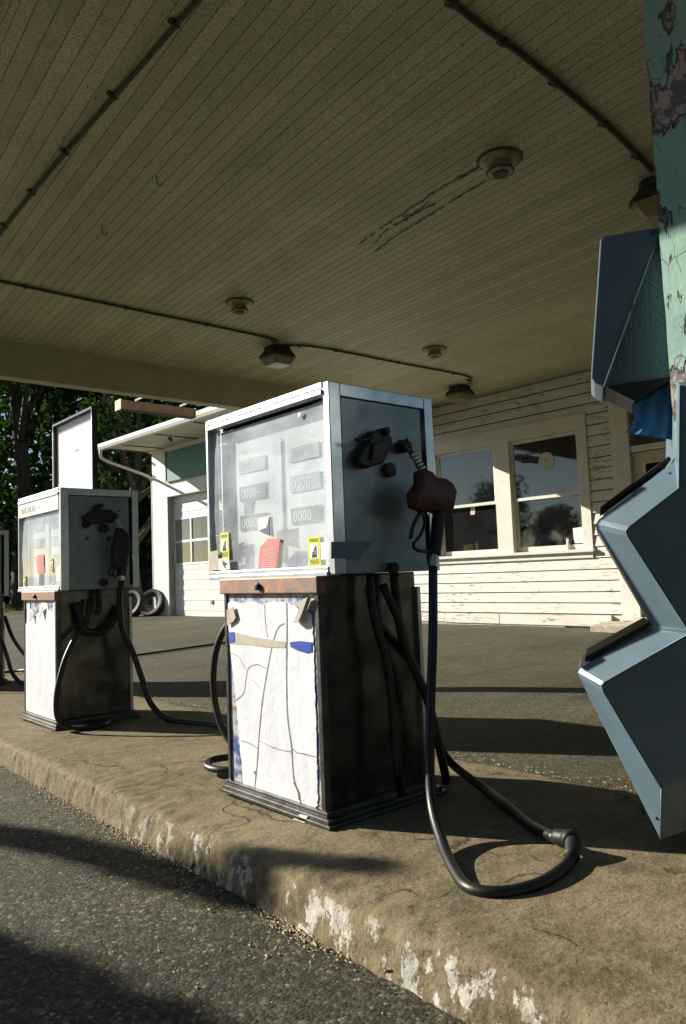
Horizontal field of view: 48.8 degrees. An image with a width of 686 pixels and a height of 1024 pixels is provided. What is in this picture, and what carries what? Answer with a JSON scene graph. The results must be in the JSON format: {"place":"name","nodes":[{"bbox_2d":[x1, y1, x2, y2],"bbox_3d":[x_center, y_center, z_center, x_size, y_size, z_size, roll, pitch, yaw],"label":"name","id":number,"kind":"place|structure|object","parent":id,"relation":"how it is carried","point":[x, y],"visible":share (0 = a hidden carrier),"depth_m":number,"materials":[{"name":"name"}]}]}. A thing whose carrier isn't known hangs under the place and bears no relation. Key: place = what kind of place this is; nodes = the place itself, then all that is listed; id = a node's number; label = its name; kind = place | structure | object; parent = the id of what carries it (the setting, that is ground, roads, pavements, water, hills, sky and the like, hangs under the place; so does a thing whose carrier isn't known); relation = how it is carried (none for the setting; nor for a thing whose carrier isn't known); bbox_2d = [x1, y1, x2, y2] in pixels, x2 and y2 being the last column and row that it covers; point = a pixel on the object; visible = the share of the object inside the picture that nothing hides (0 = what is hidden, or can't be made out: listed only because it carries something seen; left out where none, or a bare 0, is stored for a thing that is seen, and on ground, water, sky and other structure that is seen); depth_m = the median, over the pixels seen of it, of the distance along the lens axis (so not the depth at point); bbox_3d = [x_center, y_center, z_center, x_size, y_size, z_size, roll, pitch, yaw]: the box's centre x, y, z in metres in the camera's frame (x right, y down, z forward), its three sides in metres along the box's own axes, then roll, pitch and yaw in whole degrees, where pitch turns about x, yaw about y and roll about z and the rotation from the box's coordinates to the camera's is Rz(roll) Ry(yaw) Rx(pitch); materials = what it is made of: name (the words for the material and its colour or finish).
{"place":"outdoors","nodes":[
{"label":"outdoors","id":0,"kind":"place"},
{"bbox_2d":[0,382,205,503],"label":"sky","id":1,"kind":"structure","parent":0,"point":[21,382],"materials":[{"name":"white"}]},
{"bbox_2d":[0,603,637,1023],"bbox_3d":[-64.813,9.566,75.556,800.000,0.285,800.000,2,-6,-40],"label":"ground","id":2,"kind":"structure","parent":0,"point":[506,697],"depth_m":2.41,"materials":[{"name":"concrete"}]},
{"bbox_2d":[0,478,42,603],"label":"tree","id":3,"kind":"object","parent":2,"relation":"on","point":[7,600],"visible":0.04,"depth_m":33.40,"materials":[{"name":"green plant"}]},
{"bbox_2d":[0,380,122,523],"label":"tree","id":4,"kind":"object","parent":2,"relation":"on","point":[7,454],"visible":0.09,"depth_m":29.07,"materials":[{"name":"green plant"}]},
{"bbox_2d":[0,380,148,607],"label":"tree","id":5,"kind":"object","parent":2,"relation":"on","point":[23,406],"visible":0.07,"depth_m":27.69,"materials":[{"name":"green plant"}]},
{"bbox_2d":[5,598,152,611],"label":"grass verge","id":6,"kind":"object","parent":2,"relation":"on","point":[13,608],"depth_m":26.03,"materials":[{"name":"green"}]},
{"bbox_2d":[0,385,161,566],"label":"tree","id":7,"kind":"object","parent":2,"relation":"on","point":[43,434],"visible":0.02,"depth_m":31.15,"materials":[{"name":"green plant"}]},
{"bbox_2d":[0,380,204,579],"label":"tree","id":8,"kind":"object","parent":2,"relation":"on","point":[41,471],"visible":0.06,"depth_m":28.09,"materials":[{"name":"green plant"}]},
{"bbox_2d":[1,388,208,597],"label":"tree","id":9,"kind":"object","parent":2,"relation":"on","point":[147,580],"visible":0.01,"depth_m":32.23,"materials":[{"name":"green plant"}]},
{"bbox_2d":[38,392,190,609],"bbox_3d":[-5.897,-1.196,20.928,4.936,8.003,3.849,-2,-5,1],"label":"tree","id":10,"kind":"object","parent":2,"relation":"on","point":[132,478],"visible":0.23,"depth_m":20.54,"materials":[{"name":"green plant"}]},
{"bbox_2d":[23,642,224,671],"bbox_3d":[-1.866,1.789,10.133,6.403,0.213,0.135,2,-6,-39],"label":"driveway bell hose","id":11,"kind":"object","parent":2,"relation":"on","point":[176,649],"visible":0.32,"depth_m":9.91,"materials":[{"name":"black rubber"}]},
{"bbox_2d":[129,590,142,616],"bbox_3d":[-4.963,2.175,17.831,0.650,0.650,0.210,-5,-25,27],"label":"tyre","id":12,"kind":"object","parent":2,"relation":"on","point":[138,595],"visible":0.51,"depth_m":17.67,"materials":[{"name":"rubber"}]},
{"bbox_2d":[69,391,204,573],"bbox_3d":[-6.630,-3.981,32.812,10.839,15.494,10.651,2,-6,-40],"label":"tree","id":13,"kind":"object","parent":2,"relation":"on","point":[147,499],"visible":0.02,"depth_m":29.36,"materials":[{"name":"green plant"}]},
{"bbox_2d":[139,589,164,616],"bbox_3d":[-4.450,2.139,17.643,0.670,0.670,0.210,-4,-29,21],"label":"tyre","id":14,"kind":"object","parent":2,"relation":"on","point":[158,609],"visible":0.94,"depth_m":17.54,"materials":[{"name":"rubber"}]},
{"bbox_2d":[98,407,238,616],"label":"garage","id":15,"kind":"structure","parent":2,"relation":"on","point":[184,584],"depth_m":17.22,"materials":[{"name":"paint"}]},
{"bbox_2d":[174,489,224,616],"bbox_3d":[-2.669,0.883,16.257,0.058,2.755,3.600,2,-6,-43],"label":"overhead door","id":16,"kind":"structure","parent":15,"relation":"in","point":[196,595],"depth_m":16.94,"materials":[{"name":"paint"}]},
{"bbox_2d":[0,769,460,1023],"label":"asphalt aggregate","id":17,"kind":"object","parent":2,"relation":"on","point":[113,889],"visible":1,"depth_m":2.46,"materials":[{"name":"stone"}]},
{"bbox_2d":[0,692,631,1016],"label":"gutter grit","id":18,"kind":"object","parent":2,"relation":"on","point":[284,931],"visible":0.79,"depth_m":2.67,"materials":[{"name":"beige gravel"}]},
{"bbox_2d":[0,667,685,1023],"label":"pump island","id":19,"kind":"structure","parent":2,"relation":"on","point":[378,895],"depth_m":2.16,"materials":[{"name":"concrete"}]},
{"bbox_2d":[0,530,23,685],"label":"fuel pump","id":20,"kind":"object","parent":19,"relation":"on","point":[4,564],"visible":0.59,"depth_m":7.46,"materials":[{"name":"silver metal"}]},
{"bbox_2d":[3,615,23,673],"bbox_3d":[-3.358,1.393,7.937,0.874,0.667,1.034,2,-6,-40],"label":"pump hose","id":21,"kind":"object","parent":20,"relation":"hanging from","point":[12,637],"visible":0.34,"depth_m":7.54,"materials":[{"name":"black rubber"}]},
{"bbox_2d":[18,487,227,730],"bbox_3d":[-1.425,0.590,4.788,0.750,1.516,1.958,2,-6,-40],"label":"fuel pump","id":22,"kind":"object","parent":19,"relation":"on","point":[80,656],"visible":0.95,"depth_m":4.91,"materials":[{"name":"silver metal"}]},
{"bbox_2d":[52,406,97,488],"bbox_3d":[-1.886,-0.393,5.296,0.040,0.563,0.730,2,-6,-40],"label":"sign panel","id":23,"kind":"object","parent":22,"relation":"on","point":[75,449],"visible":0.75,"depth_m":5.27,"materials":[{"name":"metal"}]},
{"bbox_2d":[211,813,572,943],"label":"island crack lines","id":24,"kind":"object","parent":19,"relation":"on","point":[531,927],"visible":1,"depth_m":1.71,"materials":[{"name":"brown concrete"}]},
{"bbox_2d":[203,381,580,897],"bbox_3d":[0.066,0.336,2.896,0.819,1.538,1.910,2,-6,-40],"label":"fuel pump","id":25,"kind":"object","parent":19,"relation":"on","point":[338,501],"visible":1,"depth_m":2.75,"materials":[{"name":"silver metal"}]},
{"bbox_2d":[643,0,685,447],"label":"canopy post","id":26,"kind":"object","parent":19,"relation":"on","point":[665,32],"visible":0.91,"depth_m":2.21,"materials":[{"name":"green paint"}]},
{"bbox_2d":[578,227,685,839],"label":"windshield service unit","id":27,"kind":"object","parent":26,"relation":"attached to","point":[632,676],"visible":0.94,"depth_m":2.16,"materials":[{"name":"blue plastic"}]},
{"bbox_2d":[625,382,671,439],"bbox_3d":[0.940,-0.310,2.321,0.146,0.193,0.024,-4,-5,18],"label":"paper towel","id":28,"kind":"object","parent":27,"relation":"hanging from","point":[652,413],"visible":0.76,"depth_m":2.32,"materials":[{"name":"blue paper"}]},
{"bbox_2d":[387,368,665,627],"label":"station office","id":29,"kind":"structure","parent":2,"relation":"on","point":[506,558],"depth_m":10.67,"materials":[{"name":"paint"}]},
{"bbox_2d":[0,0,654,409],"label":"canopy","id":30,"kind":"object","parent":29,"relation":"attached to","point":[318,172],"visible":0.75,"depth_m":4.99,"materials":[{"name":"wood"}]},
{"bbox_2d":[0,0,200,235],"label":"conduit","id":31,"kind":"object","parent":30,"relation":"attached to","point":[175,25],"visible":1,"depth_m":3.93,"materials":[{"name":"black metal"}]},
{"bbox_2d":[0,280,278,344],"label":"conduit","id":32,"kind":"object","parent":30,"relation":"attached to","point":[274,341],"visible":1,"depth_m":6.98,"materials":[{"name":"black metal"}]},
{"bbox_2d":[115,398,195,419],"bbox_3d":[-2.231,-1.325,9.430,1.037,0.145,0.570,2,-6,-40],"label":"light box","id":33,"kind":"object","parent":30,"relation":"attached to","point":[180,411],"visible":0.89,"depth_m":9.51,"materials":[{"name":"metal"}]},
{"bbox_2d":[225,297,253,314],"bbox_3d":[-0.951,-1.880,6.954,0.267,0.107,0.267,2,-6,-40],"label":"lamp socket","id":34,"kind":"object","parent":30,"relation":"attached to","point":[239,305],"visible":1,"depth_m":6.89,"materials":[{"name":"ceramic"}]},
{"bbox_2d":[259,344,295,368],"bbox_3d":[-0.725,-1.722,8.380,0.327,0.209,0.327,2,-6,-43],"label":"canopy lamp","id":35,"kind":"object","parent":30,"relation":"attached to","point":[279,356],"visible":0.98,"depth_m":8.28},
{"bbox_2d":[286,344,472,383],"bbox_3d":[0.629,-1.799,9.186,3.114,0.039,0.253,2,-6,-40],"label":"conduit","id":36,"kind":"object","parent":30,"relation":"attached to","point":[357,354],"visible":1,"depth_m":8.92,"materials":[{"name":"black metal"}]},
{"bbox_2d":[422,345,446,358],"bbox_3d":[1.050,-1.820,8.659,0.290,0.107,0.290,2,-6,-40],"label":"lamp socket","id":37,"kind":"object","parent":30,"relation":"attached to","point":[434,351],"visible":1,"depth_m":8.60,"materials":[{"name":"ceramic"}]},
{"bbox_2d":[445,384,474,402],"bbox_3d":[1.626,-1.643,10.506,0.327,0.209,0.327,2,-6,-40],"label":"canopy lamp","id":38,"kind":"object","parent":30,"relation":"attached to","point":[459,393],"visible":1,"depth_m":10.41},
{"bbox_2d":[476,146,523,179],"bbox_3d":[0.975,-2.137,4.685,0.290,0.107,0.290,2,-6,-40],"label":"lamp socket","id":39,"kind":"object","parent":30,"relation":"attached to","point":[498,163],"visible":1,"depth_m":4.63,"materials":[{"name":"ceramic"}]},
{"bbox_2d":[444,0,653,172],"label":"conduit","id":40,"kind":"object","parent":30,"relation":"attached to","point":[504,42],"visible":1,"depth_m":3.86,"materials":[{"name":"black metal"}]},
{"bbox_2d":[629,175,658,227],"bbox_3d":[2.163,-2.078,5.026,0.408,0.261,0.408,-7,-6,43],"label":"canopy lamp","id":41,"kind":"object","parent":30,"relation":"attached to","point":[643,204],"visible":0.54,"depth_m":4.97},
{"bbox_2d":[470,507,474,514],"bbox_3d":[1.927,-0.035,11.215,0.002,0.150,0.098,2,-6,-43],"label":"paper slip","id":42,"kind":"object","parent":29,"relation":"hanging from","point":[472,511],"visible":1,"depth_m":11.22,"materials":[{"name":"white paper"}]},
{"bbox_2d":[436,431,583,556],"bbox_3d":[2.333,-0.202,10.781,0.121,1.590,2.455,2,-6,-43],"label":"window","id":43,"kind":"structure","parent":29,"relation":"in","point":[481,544],"depth_m":10.97,"materials":[{"name":"glass"}]},
{"bbox_2d":[521,457,536,462],"bbox_3d":[2.579,-0.717,10.489,0.003,0.080,0.270,2,-6,-43],"label":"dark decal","id":44,"kind":"object","parent":29,"relation":"attached to","point":[533,459],"visible":1,"depth_m":10.48},
{"bbox_2d":[538,452,553,469],"bbox_3d":[2.762,-0.695,10.286,0.007,0.246,0.242,2,-6,-43],"label":"round sign","id":45,"kind":"object","parent":29,"relation":"attached to","point":[546,461],"visible":1,"depth_m":10.28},
{"bbox_2d":[566,537,569,549],"bbox_3d":[2.985,0.418,10.025,0.056,0.172,0.056,2,-6,-43],"label":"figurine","id":46,"kind":"object","parent":29,"relation":"on","point":[567,545],"visible":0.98,"depth_m":10.01,"materials":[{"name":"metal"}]},
{"bbox_2d":[573,527,582,542],"bbox_3d":[3.122,0.301,9.921,0.005,0.210,0.220,2,-6,-43],"label":"notice card","id":47,"kind":"object","parent":29,"relation":"on","point":[578,534],"visible":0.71,"depth_m":9.95,"materials":[{"name":"white paper"}]},
{"bbox_2d":[617,406,665,621],"bbox_3d":[4.022,-0.124,8.950,0.152,2.850,1.390,2,-6,-43],"label":"door","id":48,"kind":"structure","parent":29,"relation":"in","point":[633,467],"depth_m":9.36,"materials":[{"name":"paint"}]},
{"bbox_2d":[590,621,633,632],"bbox_3d":[3.692,1.383,8.780,0.466,0.168,1.550,2,-6,-43],"label":"door step","id":49,"kind":"object","parent":2,"relation":"on","point":[612,626],"depth_m":9.09,"materials":[{"name":"concrete"}]}
]}

